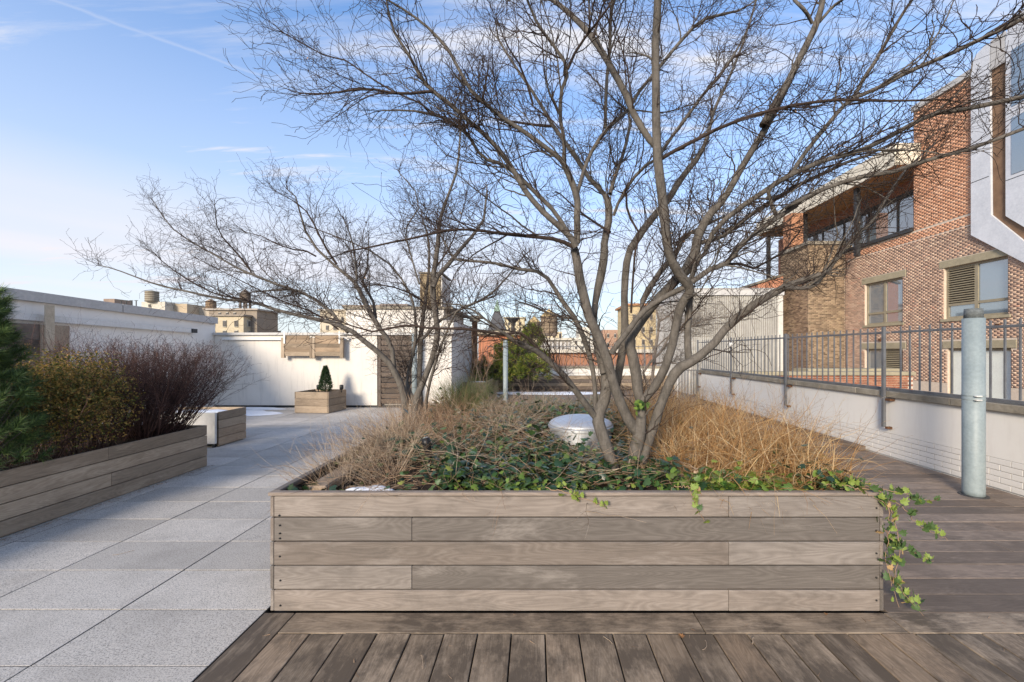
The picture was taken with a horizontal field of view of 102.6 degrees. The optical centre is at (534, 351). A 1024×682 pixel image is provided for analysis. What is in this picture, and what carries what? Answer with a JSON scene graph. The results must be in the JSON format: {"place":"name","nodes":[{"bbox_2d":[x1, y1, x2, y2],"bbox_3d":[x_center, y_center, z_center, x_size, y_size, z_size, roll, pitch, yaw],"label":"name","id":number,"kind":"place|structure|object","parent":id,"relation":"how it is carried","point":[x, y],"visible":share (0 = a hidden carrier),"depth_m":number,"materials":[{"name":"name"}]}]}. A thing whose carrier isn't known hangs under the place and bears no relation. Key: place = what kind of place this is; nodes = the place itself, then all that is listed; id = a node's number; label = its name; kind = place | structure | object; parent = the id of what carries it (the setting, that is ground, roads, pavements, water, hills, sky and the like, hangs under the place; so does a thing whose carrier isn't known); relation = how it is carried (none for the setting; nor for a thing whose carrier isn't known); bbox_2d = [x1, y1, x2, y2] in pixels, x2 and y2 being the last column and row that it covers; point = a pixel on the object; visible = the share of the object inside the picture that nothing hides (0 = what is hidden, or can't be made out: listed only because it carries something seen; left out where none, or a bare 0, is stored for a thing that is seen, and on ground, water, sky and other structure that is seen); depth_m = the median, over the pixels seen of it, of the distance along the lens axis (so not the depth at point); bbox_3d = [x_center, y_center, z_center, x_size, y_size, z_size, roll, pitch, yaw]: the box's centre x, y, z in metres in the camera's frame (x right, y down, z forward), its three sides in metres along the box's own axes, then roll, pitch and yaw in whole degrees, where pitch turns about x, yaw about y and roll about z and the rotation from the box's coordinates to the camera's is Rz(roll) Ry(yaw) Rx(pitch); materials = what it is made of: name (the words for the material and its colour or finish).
{"place":"outdoors","nodes":[
{"label":"outdoors","id":0,"kind":"place"},
{"bbox_2d":[0,287,217,423],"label":"wall","id":1,"kind":"structure","parent":0,"point":[105,318],"depth_m":8.43,"materials":[{"name":"paint"}]},
{"bbox_2d":[0,305,69,431],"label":"sliding door","id":2,"kind":"structure","parent":1,"relation":"hanging from","point":[49,320],"depth_m":7.04,"materials":[{"name":"brown wood"}]},
{"bbox_2d":[103,299,132,304],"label":"apartment building","id":3,"kind":"structure","parent":0,"point":[117,301],"depth_m":88.63,"materials":[{"name":"brown brick"}]},
{"bbox_2d":[0,407,410,681],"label":"pavement","id":4,"kind":"structure","parent":0,"point":[181,592],"depth_m":2.81,"materials":[{"name":"grey concrete"}]},
{"bbox_2d":[0,425,206,536],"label":"planter box","id":5,"kind":"object","parent":4,"relation":"on","point":[33,494],"visible":0.86,"depth_m":3.98,"materials":[{"name":"brown wood"}]},
{"bbox_2d":[0,282,62,470],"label":"pine shrub","id":6,"kind":"object","parent":5,"relation":"on","point":[18,376],"visible":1,"depth_m":3.41,"materials":[{"name":"green plant"}]},
{"bbox_2d":[1,305,180,446],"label":"twiggy shrub","id":7,"kind":"object","parent":5,"relation":"on","point":[75,344],"visible":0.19,"depth_m":4.79,"materials":[{"name":"plant"}]},
{"bbox_2d":[0,344,210,468],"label":"bushy shrub","id":8,"kind":"object","parent":5,"relation":"on","point":[85,400],"visible":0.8,"depth_m":3.97,"materials":[{"name":"green plant"}]},
{"bbox_2d":[10,321,267,440],"bbox_3d":[-4.748,0.330,5.102,2.356,1.408,2.494,0,0,0],"label":"twiggy shrub","id":9,"kind":"object","parent":5,"relation":"on","point":[171,387],"visible":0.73,"depth_m":4.85,"materials":[{"name":"brown plant"}]},
{"bbox_2d":[3,465,213,540],"bbox_3d":[-4.201,1.498,3.947,0.184,0.051,2.901,0,0,0],"label":"litter strip","id":10,"kind":"object","parent":4,"relation":"on","point":[93,506],"visible":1,"depth_m":3.98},
{"bbox_2d":[148,407,245,447],"bbox_3d":[-5.524,1.227,6.696,1.150,0.546,0.671,0,0,0],"label":"planter box","id":11,"kind":"object","parent":4,"relation":"on","point":[225,425],"visible":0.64,"depth_m":6.56,"materials":[{"name":"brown wood"}]},
{"bbox_2d":[245,410,281,415],"bbox_3d":[-6.880,1.478,9.931,1.626,0.038,0.869,0,0,0],"label":"snow patch","id":12,"kind":"object","parent":4,"relation":"on","point":[255,412],"visible":0.53,"depth_m":9.80,"materials":[{"name":"white snow"}]},
{"bbox_2d":[246,407,283,409],"bbox_3d":[-7.441,1.484,10.703,2.054,0.025,0.410,0,0,0],"label":"snow patch","id":13,"kind":"object","parent":4,"relation":"on","point":[260,408],"visible":0.65,"depth_m":10.60,"materials":[{"name":"white snow"}]},
{"bbox_2d":[295,389,345,412],"bbox_3d":[-5.359,1.238,10.283,0.875,0.504,0.765,0,0,6],"label":"planter box","id":14,"kind":"object","parent":4,"relation":"on","point":[316,401],"visible":1,"depth_m":9.92,"materials":[{"name":"brown wood"}]},
{"bbox_2d":[318,365,332,391],"bbox_3d":[-5.291,0.692,10.347,0.398,0.716,0.389,0,0,0],"label":"cone evergreen","id":15,"kind":"object","parent":14,"relation":"on","point":[325,380],"visible":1,"depth_m":10.28,"materials":[{"name":"green plant"}]},
{"bbox_2d":[412,334,416,394],"bbox_3d":[-3.145,0.524,10.700,0.140,1.949,0.140,0,0,0],"label":"round post","id":16,"kind":"object","parent":4,"relation":"on","point":[415,380],"visible":0.37,"depth_m":10.64,"materials":[{"name":"white metal"}]},
{"bbox_2d":[317,309,344,332],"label":"apartment building","id":17,"kind":"structure","parent":0,"point":[326,327],"depth_m":72.00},
{"bbox_2d":[213,320,471,406],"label":"wall","id":18,"kind":"structure","parent":0,"point":[288,377],"depth_m":11.00,"materials":[{"name":"paint"}]},
{"bbox_2d":[281,331,343,357],"bbox_3d":[-5.876,-0.172,10.829,1.637,0.695,0.082,0,0,0],"label":"wooden shutter","id":19,"kind":"object","parent":18,"relation":"hanging from","point":[324,348],"visible":0.96,"depth_m":10.81,"materials":[{"name":"brown wood"}]},
{"bbox_2d":[378,335,411,406],"bbox_3d":[-3.709,0.522,11.045,0.979,1.916,0.150,0,0,0],"label":"door","id":20,"kind":"structure","parent":18,"relation":"attached to","point":[389,392],"depth_m":10.99,"materials":[{"name":"brown wood"}]},
{"bbox_2d":[343,306,468,332],"bbox_3d":[-3.830,-0.625,13.100,3.060,1.250,3.320,0,0,0],"label":"bulkhead","id":21,"kind":"object","parent":18,"relation":"attached to","point":[379,309],"visible":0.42,"depth_m":11.50,"materials":[{"name":"paint"}]},
{"bbox_2d":[419,272,451,305],"bbox_3d":[-3.201,-1.841,13.250,0.727,1.182,1.380,0,0,0],"label":"chimney","id":22,"kind":"object","parent":21,"relation":"on","point":[439,281],"visible":0.32,"depth_m":12.60,"materials":[{"name":"paint"}]},
{"bbox_2d":[380,304,410,305],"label":"apartment building","id":23,"kind":"structure","parent":0,"point":[394,304],"depth_m":59.70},
{"bbox_2d":[488,301,505,330],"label":"spire building","id":24,"kind":"structure","parent":0,"point":[495,314],"depth_m":58.60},
{"bbox_2d":[478,331,522,365],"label":"brick building","id":25,"kind":"structure","parent":0,"point":[484,344],"depth_m":25.00,"materials":[{"name":"orange brick"}]},
{"bbox_2d":[0,0,1023,337],"label":"sky","id":26,"kind":"structure","parent":0,"point":[95,95],"materials":[{"name":"blue"}]},
{"bbox_2d":[508,317,518,330],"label":"roof ventilator","id":27,"kind":"object","parent":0,"point":[514,321],"visible":0.44,"depth_m":69.47,"materials":[{"name":"metal"}]},
{"bbox_2d":[503,317,526,330],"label":"apartment building","id":28,"kind":"structure","parent":0,"point":[522,322],"depth_m":90.00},
{"bbox_2d":[529,317,540,324],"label":"water tower","id":29,"kind":"structure","parent":0,"point":[534,318],"depth_m":51.40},
{"bbox_2d":[524,332,561,358],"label":"apartment building","id":30,"kind":"structure","parent":0,"point":[558,335],"depth_m":60.00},
{"bbox_2d":[540,338,572,348],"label":"mechanical shed","id":31,"kind":"structure","parent":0,"point":[565,341],"depth_m":44.00,"materials":[{"name":"grey metal"}]},
{"bbox_2d":[541,310,557,337],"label":"water tower","id":32,"kind":"structure","parent":31,"relation":"on","point":[545,326],"depth_m":45.14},
{"bbox_2d":[272,610,881,681],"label":"roof slab","id":33,"kind":"structure","parent":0,"point":[693,612],"depth_m":2.42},
{"bbox_2d":[466,316,482,368],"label":"pillar","id":34,"kind":"structure","parent":33,"relation":"on","point":[474,334],"depth_m":14.50,"materials":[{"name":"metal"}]},
{"bbox_2d":[499,376,673,389],"bbox_3d":[2.591,1.216,16.349,8.019,0.541,1.102,0,0,0],"label":"planter box","id":35,"kind":"object","parent":33,"relation":"on","point":[584,382],"visible":0.37,"depth_m":15.80,"materials":[{"name":"brown wood"}]},
{"bbox_2d":[535,366,660,375],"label":"parapet wall","id":36,"kind":"structure","parent":33,"relation":"on","point":[576,371],"depth_m":17.20,"materials":[{"name":"stone"}]},
{"bbox_2d":[487,344,661,365],"bbox_3d":[2.246,0.300,17.277,8.508,1.200,0.075,0,0,0],"label":"steel fence","id":37,"kind":"object","parent":36,"relation":"on","point":[573,346],"visible":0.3,"depth_m":17.29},
{"bbox_2d":[194,390,1023,681],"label":"deck","id":38,"kind":"structure","parent":33,"relation":"on","point":[967,582],"depth_m":2.16,"materials":[{"name":"brown wood"}]},
{"bbox_2d":[463,379,498,399],"bbox_3d":[-1.747,1.190,13.814,0.706,0.593,3.871,0,0,0],"label":"planter box","id":39,"kind":"object","parent":38,"relation":"on","point":[494,383],"visible":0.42,"depth_m":12.56,"materials":[{"name":"brown wood"}]},
{"bbox_2d":[470,322,552,381],"bbox_3d":[-0.916,0.003,14.296,3.206,2.255,2.249,0,0,0],"label":"mugo pine","id":40,"kind":"object","parent":39,"relation":"in","point":[513,371],"visible":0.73,"depth_m":14.03,"materials":[{"name":"green plant"}]},
{"bbox_2d":[503,340,508,402],"bbox_3d":[-0.859,0.582,11.942,0.194,1.834,0.194,0,0,0],"label":"round post","id":41,"kind":"object","parent":38,"relation":"on","point":[505,370],"visible":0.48,"depth_m":11.88,"materials":[{"name":"white metal"}]},
{"bbox_2d":[495,392,611,394],"bbox_3d":[0.602,1.484,14.571,5.117,0.025,0.982,0,0,0],"label":"snow patch","id":42,"kind":"object","parent":38,"relation":"on","point":[553,393],"visible":0.48,"depth_m":14.39,"materials":[{"name":"white snow"}]},
{"bbox_2d":[268,406,884,610],"bbox_3d":[0.241,1.130,4.204,3.544,0.725,3.712,0,0,0],"label":"planter box","id":43,"kind":"object","parent":38,"relation":"on","point":[417,549],"visible":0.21,"depth_m":2.36,"materials":[{"name":"brown wood"}]},
{"bbox_2d":[60,81,538,429],"bbox_3d":[-2.189,-1.167,4.553,4.492,4.104,1.931,0,0,0],"label":"bare tree","id":44,"kind":"object","parent":43,"relation":"in","point":[433,361],"visible":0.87,"depth_m":4.27,"materials":[{"name":"grey plant"}]},
{"bbox_2d":[252,387,454,489],"bbox_3d":[-1.299,0.669,3.507,1.358,0.802,2.289,0,0,0],"label":"dry perennial","id":45,"kind":"object","parent":43,"relation":"on","point":[369,439],"visible":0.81,"depth_m":3.06,"materials":[{"name":"brown plant"}]},
{"bbox_2d":[346,485,393,489],"bbox_3d":[-1.053,0.878,2.624,0.317,0.025,0.107,0,0,0],"label":"snow patch","id":46,"kind":"object","parent":43,"relation":"on","point":[363,488],"visible":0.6,"depth_m":2.61,"materials":[{"name":"white snow"}]},
{"bbox_2d":[421,436,433,468],"bbox_3d":[-0.764,0.765,2.951,0.127,0.304,0.062,0,0,30],"label":"garden spotlight","id":47,"kind":"object","parent":43,"relation":"on","point":[425,441],"visible":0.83,"depth_m":2.94,"materials":[{"name":"black plastic"}]},
{"bbox_2d":[361,377,503,454],"bbox_3d":[-0.959,0.593,4.156,1.484,0.752,2.538,0,0,-15],"label":"dry perennial","id":48,"kind":"object","parent":43,"relation":"in","point":[436,416],"visible":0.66,"depth_m":3.75,"materials":[{"name":"brown plant"}]},
{"bbox_2d":[414,368,519,417],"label":"feathery shrub","id":49,"kind":"object","parent":43,"relation":"on","point":[466,391],"visible":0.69,"depth_m":5.19,"materials":[{"name":"green plant"}]},
{"bbox_2d":[465,382,570,435],"bbox_3d":[-0.197,0.620,4.752,1.600,0.614,2.427,0,0,0],"label":"dry perennial","id":50,"kind":"object","parent":43,"relation":"in","point":[509,414],"visible":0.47,"depth_m":4.55,"materials":[{"name":"brown plant"}]},
{"bbox_2d":[244,372,884,552],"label":"dry litter","id":51,"kind":"object","parent":43,"relation":"on","point":[495,429],"visible":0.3,"depth_m":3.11,"materials":[{"name":"brown plant"}]},
{"bbox_2d":[516,392,615,424],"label":"lavender","id":52,"kind":"object","parent":43,"relation":"on","point":[571,402],"visible":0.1,"depth_m":5.15,"materials":[{"name":"brown plant"}]},
{"bbox_2d":[545,481,607,508],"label":"trailing ivy","id":53,"kind":"object","parent":43,"relation":"on","point":[575,495],"visible":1,"depth_m":2.33,"materials":[{"name":"green plant"}]},
{"bbox_2d":[287,387,866,489],"bbox_3d":[0.241,0.730,4.200,3.488,0.540,3.672,0,0,0],"label":"ivy ground cover","id":54,"kind":"object","parent":43,"relation":"on","point":[483,471],"visible":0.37,"depth_m":2.83,"materials":[{"name":"green plant"}]},
{"bbox_2d":[548,414,612,452],"bbox_3d":[0.427,0.825,3.850,0.606,0.451,0.606,0,0,0],"label":"roof vent","id":55,"kind":"object","parent":43,"relation":"on","point":[576,425],"visible":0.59,"depth_m":3.62,"materials":[{"name":"metal"}]},
{"bbox_2d":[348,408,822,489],"bbox_3d":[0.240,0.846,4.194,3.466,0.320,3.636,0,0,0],"label":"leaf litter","id":56,"kind":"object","parent":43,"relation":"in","point":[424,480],"visible":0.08,"depth_m":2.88,"materials":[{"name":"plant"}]},
{"bbox_2d":[338,397,868,490],"bbox_3d":[0.245,0.780,4.189,3.454,0.392,3.668,0,0,0],"label":"young ivy","id":57,"kind":"object","parent":43,"relation":"in","point":[721,481],"visible":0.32,"depth_m":2.49,"materials":[{"name":"green plant"}]},
{"bbox_2d":[561,389,676,436],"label":"dry perennial","id":58,"kind":"object","parent":43,"relation":"in","point":[630,406],"visible":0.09,"depth_m":4.01,"materials":[{"name":"brown plant"}]},
{"bbox_2d":[216,0,1023,477],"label":"bare tree","id":59,"kind":"object","parent":43,"relation":"in","point":[610,374],"visible":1,"depth_m":2.58,"materials":[{"name":"grey plant"}]},
{"bbox_2d":[634,399,649,416],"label":"ivy sprig","id":60,"kind":"object","parent":59,"relation":"attached to","point":[638,403],"visible":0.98,"depth_m":2.77,"materials":[{"name":"green plant"}]},
{"bbox_2d":[674,482,709,522],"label":"trailing ivy","id":61,"kind":"object","parent":43,"relation":"hanging from","point":[696,488],"visible":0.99,"depth_m":2.33,"materials":[{"name":"green plant"}]},
{"bbox_2d":[619,393,872,514],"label":"broad grass","id":62,"kind":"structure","parent":43,"relation":"in","point":[737,453],"depth_m":2.80,"materials":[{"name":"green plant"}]},
{"bbox_2d":[606,369,928,526],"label":"golden grass","id":63,"kind":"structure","parent":43,"relation":"in","point":[736,441],"depth_m":2.78,"materials":[{"name":"beige plant"}]},
{"bbox_2d":[665,443,891,525],"bbox_3d":[1.463,0.858,2.615,1.420,0.583,0.801,0,0,0],"label":"ivy","id":64,"kind":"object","parent":43,"relation":"on","point":[791,481],"depth_m":2.50,"materials":[{"name":"green plant"}]},
{"bbox_2d":[825,473,885,499],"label":"trailing ivy","id":65,"kind":"object","parent":43,"relation":"on","point":[848,480],"visible":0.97,"depth_m":2.37,"materials":[{"name":"green plant"}]},
{"bbox_2d":[840,476,945,614],"bbox_3d":[2.121,1.127,2.391,0.642,0.758,0.283,0,0,0],"label":"trailing ivy","id":66,"kind":"object","parent":43,"relation":"hanging from","point":[894,543],"visible":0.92,"depth_m":2.32,"materials":[{"name":"green plant"}]},
{"bbox_2d":[611,282,749,386],"bbox_3d":[2.573,-0.316,7.456,2.497,2.092,1.556,0,0,30],"label":"bare tree","id":67,"kind":"object","parent":38,"relation":"on","point":[655,347],"visible":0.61,"depth_m":7.42,"materials":[{"name":"brown plant"}]},
{"bbox_2d":[677,370,696,398],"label":"gate","id":68,"kind":"structure","parent":38,"relation":"on","point":[690,382],"depth_m":12.67,"materials":[{"name":"grey metal"}]},
{"bbox_2d":[957,308,989,498],"bbox_3d":[4.568,0.528,4.271,0.238,1.942,0.238,0,0,0],"label":"round post","id":69,"kind":"object","parent":38,"relation":"on","point":[973,402],"visible":1,"depth_m":4.21,"materials":[{"name":"silver metal"}]},
{"bbox_2d":[699,370,1023,496],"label":"parapet wall","id":70,"kind":"structure","parent":33,"relation":"on","point":[929,425],"depth_m":5.67,"materials":[{"name":"paint"}]},
{"bbox_2d":[697,318,1023,428],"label":"steel fence","id":71,"kind":"object","parent":70,"relation":"on","point":[884,332],"visible":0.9,"depth_m":6.11,"materials":[{"name":"grey metal"}]},
{"bbox_2d":[571,338,593,348],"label":"apartment building","id":72,"kind":"structure","parent":0,"point":[578,342],"depth_m":90.00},
{"bbox_2d":[576,327,589,337],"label":"apartment building","id":73,"kind":"structure","parent":0,"point":[578,334],"depth_m":110.00,"materials":[{"name":"white concrete"}]},
{"bbox_2d":[543,349,655,365],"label":"brick wall","id":74,"kind":"structure","parent":0,"point":[585,362],"depth_m":30.00,"materials":[{"name":"red brick"}]},
{"bbox_2d":[601,330,617,348],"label":"apartment building","id":75,"kind":"structure","parent":0,"point":[610,334],"depth_m":65.00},
{"bbox_2d":[615,303,655,348],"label":"apartment building","id":76,"kind":"structure","parent":0,"point":[634,309],"depth_m":50.00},
{"bbox_2d":[656,288,783,394],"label":"shed","id":77,"kind":"structure","parent":0,"point":[769,326],"depth_m":14.21,"materials":[{"name":"beige metal"}]},
{"bbox_2d":[739,273,784,287],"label":"brick block","id":78,"kind":"structure","parent":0,"point":[758,282],"depth_m":24.00,"materials":[{"name":"brick"}]},
{"bbox_2d":[740,368,915,389],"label":"brick wall","id":79,"kind":"structure","parent":0,"point":[892,377],"depth_m":12.75,"materials":[{"name":"brick"}]},
{"bbox_2d":[756,69,1023,400],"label":"brick building","id":80,"kind":"structure","parent":0,"point":[946,269],"depth_m":18.26,"materials":[{"name":"red brick"}]},
{"bbox_2d":[867,277,901,324],"bbox_3d":[17.135,-2.390,20.044,0.070,2.120,2.155,0,0,0],"label":"window","id":81,"kind":"structure","parent":80,"relation":"in","point":[884,298],"depth_m":20.06,"materials":[{"name":"clear glass"}]},
{"bbox_2d":[869,349,899,368],"bbox_3d":[17.134,0.890,20.044,0.112,2.020,2.155,0,0,0],"label":"window","id":82,"kind":"structure","parent":80,"relation":"in","point":[892,355],"depth_m":19.87,"materials":[{"name":"glass"}]},
{"bbox_2d":[946,256,1007,318],"bbox_3d":[17.134,-2.390,15.889,0.112,2.120,2.306,0,0,0],"label":"window","id":83,"kind":"structure","parent":80,"relation":"in","point":[982,284],"depth_m":15.82,"materials":[{"name":"clear glass"}]},
{"bbox_2d":[950,348,1010,399],"bbox_3d":[17.135,1.290,15.770,0.070,2.820,2.254,0,0,0],"label":"window","id":84,"kind":"structure","parent":80,"relation":"in","point":[997,353],"depth_m":15.30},
{"bbox_2d":[971,11,1023,262],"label":"metal bay","id":85,"kind":"object","parent":80,"relation":"attached to","point":[997,212],"visible":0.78,"depth_m":14.93,"materials":[{"name":"white metal"}]},
{"bbox_3d":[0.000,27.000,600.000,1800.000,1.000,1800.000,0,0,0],"label":"ground","id":86,"kind":"structure","parent":0,"visible":0},
{"bbox_2d":[141,302,177,310],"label":"apartment building","id":87,"kind":"structure","parent":86,"relation":"on","point":[157,305],"depth_m":80.00,"materials":[{"name":"beige concrete"}]},
{"bbox_2d":[144,290,159,301],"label":"water tower","id":88,"kind":"structure","parent":87,"relation":"on","point":[150,295],"depth_m":79.27,"materials":[{"name":"beige wood"}]},
{"bbox_2d":[174,304,204,314],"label":"apartment building","id":89,"kind":"structure","parent":86,"relation":"on","point":[185,308],"depth_m":82.12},
{"bbox_2d":[199,308,208,315],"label":"apartment building","id":90,"kind":"structure","parent":86,"relation":"on","point":[203,312],"depth_m":85.00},
{"bbox_2d":[209,314,252,332],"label":"apartment building","id":91,"kind":"structure","parent":86,"relation":"on","point":[225,321],"depth_m":60.00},
{"bbox_2d":[205,308,279,332],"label":"apartment building","id":92,"kind":"structure","parent":86,"relation":"on","point":[256,313],"depth_m":61.61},
{"bbox_2d":[204,299,216,310],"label":"water tower","id":93,"kind":"structure","parent":92,"relation":"on","point":[212,305],"depth_m":61.50,"materials":[{"name":"brown wood"}]},
{"bbox_2d":[239,289,250,307],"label":"water tower","id":94,"kind":"structure","parent":92,"relation":"on","point":[245,296],"depth_m":62.49,"materials":[{"name":"brown wood"}]}
]}

